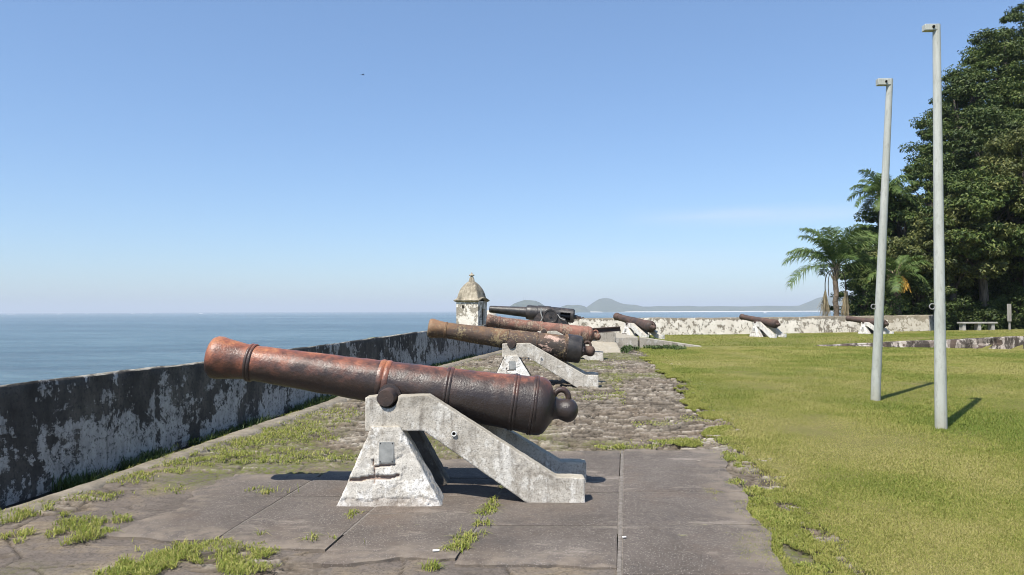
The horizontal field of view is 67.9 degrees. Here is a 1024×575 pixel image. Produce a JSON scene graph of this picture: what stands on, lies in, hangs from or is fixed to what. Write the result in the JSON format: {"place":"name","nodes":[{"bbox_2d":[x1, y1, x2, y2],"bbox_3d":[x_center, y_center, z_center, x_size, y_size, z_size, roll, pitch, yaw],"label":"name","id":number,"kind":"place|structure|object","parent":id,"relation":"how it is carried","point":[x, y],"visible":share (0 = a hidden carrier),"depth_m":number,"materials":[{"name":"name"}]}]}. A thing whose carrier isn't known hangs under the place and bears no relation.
{"place":"outdoors","nodes":[
{"label":"outdoors","id":0,"kind":"place"},
{"bbox_2d":[0,311,843,384],"bbox_3d":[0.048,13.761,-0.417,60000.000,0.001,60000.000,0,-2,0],"label":"sea","id":1,"kind":"structure","parent":0,"point":[39,346],"depth_m":508.06,"materials":[{"name":"liquid"}]},
{"bbox_2d":[0,348,874,574],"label":"stone pavement","id":2,"kind":"structure","parent":0,"point":[651,394],"depth_m":7.54,"materials":[{"name":"grey stone"}]},
{"bbox_2d":[0,504,281,574],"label":"weeds","id":3,"kind":"object","parent":2,"relation":"on","point":[160,560],"visible":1,"depth_m":5.09,"materials":[{"name":"green plant"}]},
{"bbox_2d":[23,357,484,505],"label":"weeds","id":4,"kind":"object","parent":2,"relation":"on","point":[240,438],"visible":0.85,"depth_m":8.22,"materials":[{"name":"green plant"}]},
{"bbox_2d":[244,484,504,571],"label":"weeds","id":5,"kind":"object","parent":2,"relation":"on","point":[467,542],"visible":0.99,"depth_m":5.40,"materials":[{"name":"green plant"}]},
{"bbox_2d":[223,451,623,574],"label":"mortar bed","id":6,"kind":"object","parent":2,"relation":"on","point":[619,525],"visible":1,"depth_m":5.87,"materials":[{"name":"grey concrete"}]},
{"bbox_2d":[101,449,787,574],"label":"paving slabs","id":7,"kind":"structure","parent":2,"relation":"on","point":[668,500],"depth_m":5.71,"materials":[{"name":"concrete"}]},
{"bbox_2d":[337,393,585,506],"bbox_3d":[-0.388,1.377,6.643,2.122,0.959,1.002,0,-2,0],"label":"gun carriage","id":8,"kind":"object","parent":7,"relation":"on","point":[398,462],"visible":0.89,"depth_m":6.24,"materials":[{"name":"concrete"}]},
{"bbox_2d":[204,336,577,434],"bbox_3d":[-1.030,0.846,6.657,3.249,0.526,0.852,9,-2,0],"label":"cannon","id":9,"kind":"object","parent":8,"relation":"on","point":[531,405],"visible":0.94,"depth_m":6.50,"materials":[{"name":"red metal"}]},
{"bbox_2d":[497,343,598,387],"bbox_3d":[0.617,1.441,14.214,2.054,0.836,0.970,0,-2,0],"label":"gun carriage","id":10,"kind":"object","parent":2,"relation":"on","point":[512,362],"visible":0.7,"depth_m":13.82,"materials":[{"name":"concrete"}]},
{"bbox_2d":[427,319,594,362],"bbox_3d":[-0.004,0.978,14.227,3.145,0.517,0.825,8,-2,0],"label":"cannon","id":11,"kind":"object","parent":10,"relation":"on","point":[570,348],"visible":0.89,"depth_m":14.07,"materials":[{"name":"metal"}]},
{"bbox_2d":[529,331,602,360],"bbox_3d":[1.502,1.606,20.962,2.085,0.842,0.985,0,-2,0],"label":"gun carriage","id":12,"kind":"object","parent":2,"relation":"on","point":[597,355],"visible":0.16,"depth_m":20.56,"materials":[{"name":"concrete"}]},
{"bbox_2d":[486,314,600,343],"bbox_3d":[0.871,1.140,20.975,3.192,0.517,0.837,8,-2,0],"label":"cannon","id":13,"kind":"object","parent":12,"relation":"on","point":[586,333],"visible":0.74,"depth_m":20.82,"materials":[{"name":"brown metal"}]},
{"bbox_2d":[318,356,834,571],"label":"weeds","id":14,"kind":"object","parent":2,"relation":"on","point":[783,521],"visible":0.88,"depth_m":7.79,"materials":[{"name":"green plant"}]},
{"bbox_2d":[585,340,619,352],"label":"ramp block","id":15,"kind":"structure","parent":2,"relation":"on","point":[609,347],"depth_m":24.91,"materials":[{"name":"beige concrete"}]},
{"bbox_2d":[597,332,615,341],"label":"support block","id":16,"kind":"structure","parent":15,"relation":"on","point":[608,336],"depth_m":25.46,"materials":[{"name":"grey concrete"}]},
{"bbox_2d":[592,326,620,332],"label":"iron beam","id":17,"kind":"structure","parent":16,"relation":"on","point":[609,329],"depth_m":25.55,"materials":[{"name":"black metal"}]},
{"bbox_2d":[639,356,855,574],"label":"fringe grass","id":18,"kind":"structure","parent":2,"relation":"on","point":[811,542],"depth_m":5.88,"materials":[{"name":"green plant"}]},
{"bbox_2d":[0,0,1023,312],"label":"sky","id":19,"kind":"structure","parent":0,"point":[156,155],"materials":[{"name":"blue"}]},
{"bbox_2d":[511,300,543,306],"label":"hill","id":20,"kind":"structure","parent":0,"point":[524,303],"depth_m":4236.43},
{"bbox_2d":[533,308,568,324],"bbox_3d":[1.601,1.295,28.668,1.950,1.030,1.240,0,-2,7],"label":"gun mount","id":21,"kind":"object","parent":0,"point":[549,315],"visible":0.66,"depth_m":28.26,"materials":[{"name":"black metal"}]},
{"bbox_2d":[489,305,583,322],"bbox_3d":[0.928,0.961,28.759,3.609,0.590,0.595,4,-1,7],"label":"breech loading gun","id":22,"kind":"object","parent":21,"relation":"on","point":[530,312],"visible":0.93,"depth_m":28.59,"materials":[{"name":"black metal"}]},
{"bbox_2d":[560,305,589,311],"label":"hill","id":23,"kind":"structure","parent":0,"point":[578,308],"depth_m":4920.21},
{"bbox_2d":[371,329,1023,574],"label":"lawn","id":24,"kind":"structure","parent":0,"point":[822,433],"depth_m":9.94,"materials":[{"name":"plant"}]},
{"bbox_2d":[0,351,494,509],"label":"gutter","id":25,"kind":"object","parent":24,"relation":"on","point":[46,493],"visible":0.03,"depth_m":6.78,"materials":[{"name":"grey concrete"}]},
{"bbox_2d":[50,353,477,492],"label":"weeds","id":26,"kind":"object","parent":25,"relation":"on","point":[77,480],"visible":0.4,"depth_m":8.08,"materials":[{"name":"green plant"}]},
{"bbox_2d":[0,350,501,525],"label":"curb","id":27,"kind":"structure","parent":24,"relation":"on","point":[102,482],"depth_m":8.24,"materials":[{"name":"concrete"}]},
{"bbox_2d":[0,320,532,507],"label":"parapet wall","id":28,"kind":"structure","parent":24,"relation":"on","point":[58,427],"depth_m":7.94,"materials":[{"name":"paint"}]},
{"bbox_2d":[454,273,489,325],"bbox_3d":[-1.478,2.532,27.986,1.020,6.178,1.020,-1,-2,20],"label":"watch turret","id":29,"kind":"object","parent":24,"relation":"on","point":[471,300],"visible":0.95,"depth_m":27.70,"materials":[{"name":"paint"}]},
{"bbox_2d":[615,332,637,347],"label":"gun platform","id":30,"kind":"structure","parent":24,"relation":"on","point":[623,340],"depth_m":27.15,"materials":[{"name":"grey concrete"}]},
{"bbox_2d":[622,323,664,338],"bbox_3d":[5.545,1.839,32.257,0.977,0.666,2.298,0,-2,-19],"label":"gun carriage","id":31,"kind":"object","parent":24,"relation":"on","point":[630,328],"visible":0.58,"depth_m":32.11,"materials":[{"name":"white concrete"}]},
{"bbox_2d":[613,313,655,332],"bbox_3d":[5.315,1.490,32.922,0.812,0.501,3.519,0,6,-19],"label":"cannon","id":32,"kind":"object","parent":31,"relation":"on","point":[649,326],"visible":0.91,"depth_m":32.23,"materials":[{"name":"brown metal"}]},
{"bbox_2d":[619,335,686,352],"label":"weeds","id":33,"kind":"object","parent":24,"relation":"on","point":[626,348],"visible":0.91,"depth_m":25.80,"materials":[{"name":"green plant"}]},
{"bbox_2d":[639,337,700,347],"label":"retaining kerb","id":34,"kind":"structure","parent":24,"relation":"on","point":[644,341],"depth_m":27.09,"materials":[{"name":"grey concrete"}]},
{"bbox_2d":[569,315,928,334],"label":"parapet wall","id":35,"kind":"structure","parent":24,"relation":"on","point":[738,325],"depth_m":36.54,"materials":[{"name":"white stone"}]},
{"bbox_2d":[750,322,786,337],"bbox_3d":[11.319,1.876,33.623,0.767,0.732,1.597,1,-2,-25],"label":"gun carriage","id":36,"kind":"object","parent":24,"relation":"on","point":[760,329],"visible":0.78,"depth_m":33.61,"materials":[{"name":"white concrete"}]},
{"bbox_2d":[739,314,780,327],"bbox_3d":[11.114,1.483,34.072,0.637,0.393,2.444,1,6,-25],"label":"cannon","id":37,"kind":"object","parent":36,"relation":"on","point":[773,323],"visible":0.95,"depth_m":33.71,"materials":[{"name":"brown metal"}]},
{"bbox_2d":[637,329,1023,345],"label":"lawn grass","id":38,"kind":"structure","parent":24,"relation":"on","point":[909,334],"depth_m":31.68,"materials":[{"name":"green plant"}]},
{"bbox_2d":[858,322,893,333],"bbox_3d":[16.425,1.856,34.331,0.767,0.589,1.350,1,-2,-31],"label":"gun carriage","id":39,"kind":"object","parent":24,"relation":"on","point":[865,329],"visible":0.61,"depth_m":34.36,"materials":[{"name":"white concrete"}]},
{"bbox_2d":[846,315,888,327],"bbox_3d":[16.213,1.540,34.689,0.637,0.393,2.066,1,5,-31],"label":"cannon","id":40,"kind":"object","parent":39,"relation":"on","point":[860,320],"visible":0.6,"depth_m":34.75,"materials":[{"name":"brown metal"}]},
{"bbox_2d":[870,78,892,400],"bbox_3d":[5.705,-0.628,11.786,0.246,5.130,0.557,0,-2,-4],"label":"lighting pole","id":41,"kind":"object","parent":24,"relation":"on","point":[876,371],"visible":0.98,"depth_m":11.75,"materials":[{"name":"metal"}]},
{"bbox_2d":[817,336,1023,349],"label":"retaining wall","id":42,"kind":"structure","parent":24,"relation":"on","point":[1008,342],"depth_m":25.44,"materials":[{"name":"grey stone"}]},
{"bbox_2d":[928,315,933,330],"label":"parapet wall","id":43,"kind":"structure","parent":24,"relation":"on","point":[931,322],"depth_m":37.84,"materials":[{"name":"paint"}]},
{"bbox_2d":[922,24,947,429],"bbox_3d":[5.332,-0.700,9.569,0.219,5.270,0.144,0,-2,0],"label":"lighting pole","id":44,"kind":"object","parent":24,"relation":"on","point":[940,389],"visible":0.98,"depth_m":9.53,"materials":[{"name":"metal"}]},
{"bbox_2d":[957,322,997,330],"bbox_3d":[22.619,1.892,36.957,1.750,0.430,0.420,0,-2,0],"label":"stone bench","id":45,"kind":"object","parent":24,"relation":"on","point":[977,325],"visible":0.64,"depth_m":36.80,"materials":[{"name":"grey stone"}]},
{"bbox_2d":[1007,304,1011,329],"bbox_3d":[23.860,1.526,36.498,0.185,1.475,0.110,0,-2,0],"label":"sign post","id":46,"kind":"object","parent":24,"relation":"on","point":[1009,317],"visible":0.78,"depth_m":36.46,"materials":[{"name":"grey concrete"}]},
{"bbox_2d":[586,295,854,311],"bbox_3d":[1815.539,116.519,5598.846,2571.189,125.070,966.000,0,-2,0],"label":"hill","id":47,"kind":"structure","parent":0,"point":[605,305],"depth_m":5419.17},
{"bbox_2d":[630,311,819,311],"bbox_3d":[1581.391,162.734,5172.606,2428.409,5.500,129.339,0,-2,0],"label":"beach","id":48,"kind":"structure","parent":0,"point":[724,311],"depth_m":5142.66,"materials":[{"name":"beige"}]},
{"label":"hillside","id":49,"kind":"structure","parent":0,"visible":0},
{"bbox_2d":[782,223,889,315],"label":"palm tree","id":50,"kind":"object","parent":49,"relation":"on","point":[835,250],"visible":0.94,"depth_m":40.87,"materials":[{"name":"green plant"}]},
{"bbox_2d":[824,258,894,315],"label":"shrub","id":51,"kind":"object","parent":49,"relation":"on","point":[856,282],"visible":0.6,"depth_m":40.86,"materials":[{"name":"green plant"}]},
{"bbox_2d":[840,209,908,306],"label":"leafy tree","id":52,"kind":"object","parent":49,"relation":"on","point":[891,225],"visible":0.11,"depth_m":45.90,"materials":[{"name":"green plant"}]},
{"bbox_2d":[832,179,927,300],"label":"leafy tree","id":53,"kind":"object","parent":49,"relation":"on","point":[907,211],"visible":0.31,"depth_m":44.50,"materials":[{"name":"green plant"}]},
{"bbox_2d":[846,168,918,227],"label":"palm tree","id":54,"kind":"object","parent":49,"relation":"on","point":[875,185],"visible":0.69,"depth_m":44.36,"materials":[{"name":"green plant"}]},
{"bbox_2d":[856,280,928,315],"bbox_3d":[20.002,1.157,40.463,3.440,3.119,3.211,1,-2,-40],"label":"shrub","id":55,"kind":"object","parent":49,"relation":"on","point":[904,299],"visible":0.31,"depth_m":39.60,"materials":[{"name":"green plant"}]},
{"bbox_2d":[862,255,931,315],"bbox_3d":[19.937,0.498,39.577,3.203,4.499,3.571,-2,-2,41],"label":"palm tree","id":56,"kind":"object","parent":49,"relation":"on","point":[898,282],"visible":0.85,"depth_m":39.13,"materials":[{"name":"green plant"}]},
{"bbox_2d":[860,234,966,306],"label":"leafy tree","id":57,"kind":"object","parent":49,"relation":"on","point":[892,254],"visible":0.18,"depth_m":41.17,"materials":[{"name":"green plant"}]},
{"bbox_2d":[884,271,974,328],"bbox_3d":[21.759,0.887,41.117,5.069,3.635,3.997,0,-2,-16],"label":"shrub","id":58,"kind":"object","parent":49,"relation":"on","point":[921,286],"visible":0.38,"depth_m":39.92,"materials":[{"name":"green plant"}]},
{"bbox_2d":[899,127,972,226],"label":"leafy tree","id":59,"kind":"object","parent":49,"relation":"on","point":[925,170],"visible":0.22,"depth_m":47.51,"materials":[{"name":"green plant"}]},
{"bbox_2d":[925,295,962,329],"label":"shrub","id":60,"kind":"object","parent":49,"relation":"on","point":[954,315],"visible":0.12,"depth_m":40.86,"materials":[{"name":"green plant"}]},
{"bbox_2d":[886,204,1014,329],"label":"leafy tree","id":61,"kind":"object","parent":49,"relation":"on","point":[963,268],"visible":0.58,"depth_m":40.51,"materials":[{"name":"green plant"}]},
{"bbox_2d":[897,68,1023,206],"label":"leafy tree","id":62,"kind":"object","parent":49,"relation":"on","point":[957,82],"visible":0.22,"depth_m":49.84,"materials":[{"name":"green plant"}]},
{"bbox_2d":[933,253,995,299],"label":"leafy tree","id":63,"kind":"object","parent":49,"relation":"on","point":[969,295],"visible":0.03,"depth_m":42.19,"materials":[{"name":"green plant"}]},
{"bbox_2d":[906,163,1023,327],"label":"leafy tree","id":64,"kind":"object","parent":49,"relation":"on","point":[983,198],"visible":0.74,"depth_m":39.92,"materials":[{"name":"green plant"}]},
{"bbox_2d":[908,43,1023,180],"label":"leafy tree","id":65,"kind":"object","parent":49,"relation":"on","point":[1014,95],"visible":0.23,"depth_m":50.58,"materials":[{"name":"green plant"}]},
{"bbox_2d":[948,300,987,329],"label":"shrub","id":66,"kind":"object","parent":49,"relation":"on","point":[963,316],"visible":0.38,"depth_m":40.93,"materials":[{"name":"green plant"}]},
{"bbox_2d":[920,2,1023,141],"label":"leafy tree","id":67,"kind":"object","parent":49,"relation":"on","point":[986,36],"visible":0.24,"depth_m":52.17,"materials":[{"name":"green plant"}]},
{"bbox_2d":[930,103,1023,226],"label":"leafy tree","id":68,"kind":"object","parent":49,"relation":"on","point":[982,127],"visible":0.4,"depth_m":46.32,"materials":[{"name":"green plant"}]},
{"bbox_2d":[948,256,1015,302],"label":"shrub","id":69,"kind":"object","parent":49,"relation":"on","point":[1000,280],"visible":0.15,"depth_m":41.96,"materials":[{"name":"green plant"}]},
{"bbox_2d":[960,300,1006,329],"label":"shrub","id":70,"kind":"object","parent":49,"relation":"on","point":[990,312],"visible":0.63,"depth_m":40.61,"materials":[{"name":"green plant"}]},
{"bbox_2d":[946,125,1023,286],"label":"leafy tree","id":71,"kind":"object","parent":49,"relation":"on","point":[999,147],"visible":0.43,"depth_m":40.88,"materials":[{"name":"green plant"}]},
{"bbox_2d":[959,26,1023,118],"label":"leafy tree","id":72,"kind":"object","parent":49,"relation":"on","point":[998,44],"visible":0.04,"depth_m":54.76,"materials":[{"name":"green plant"}]},
{"bbox_2d":[961,256,1022,300],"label":"shrub","id":73,"kind":"object","parent":49,"relation":"on","point":[1017,276],"visible":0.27,"depth_m":42.24,"materials":[{"name":"green plant"}]},
{"bbox_2d":[987,294,1023,329],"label":"shrub","id":74,"kind":"object","parent":49,"relation":"on","point":[1004,310],"visible":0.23,"depth_m":40.83,"materials":[{"name":"green plant"}]},
{"bbox_2d":[990,16,1023,104],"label":"leafy tree","id":75,"kind":"object","parent":49,"relation":"on","point":[1020,68],"visible":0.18,"depth_m":51.07,"materials":[{"name":"green plant"}]},
{"bbox_2d":[991,111,1023,222],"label":"leafy tree","id":76,"kind":"object","parent":49,"relation":"on","point":[1016,155],"visible":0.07,"depth_m":43.69,"materials":[{"name":"green plant"}]},
{"bbox_2d":[991,257,1023,294],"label":"shrub","id":77,"kind":"object","parent":49,"relation":"on","point":[996,291],"visible":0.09,"depth_m":42.66,"materials":[{"name":"green plant"}]},
{"bbox_2d":[993,285,1023,328],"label":"shrub","id":78,"kind":"object","parent":49,"relation":"on","point":[1017,323],"visible":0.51,"depth_m":40.69,"materials":[{"name":"green plant"}]},
{"bbox_2d":[1014,290,1023,324],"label":"shrub","id":79,"kind":"object","parent":49,"relation":"on","point":[1019,303],"visible":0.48,"depth_m":40.79,"materials":[{"name":"green plant"}]}
]}

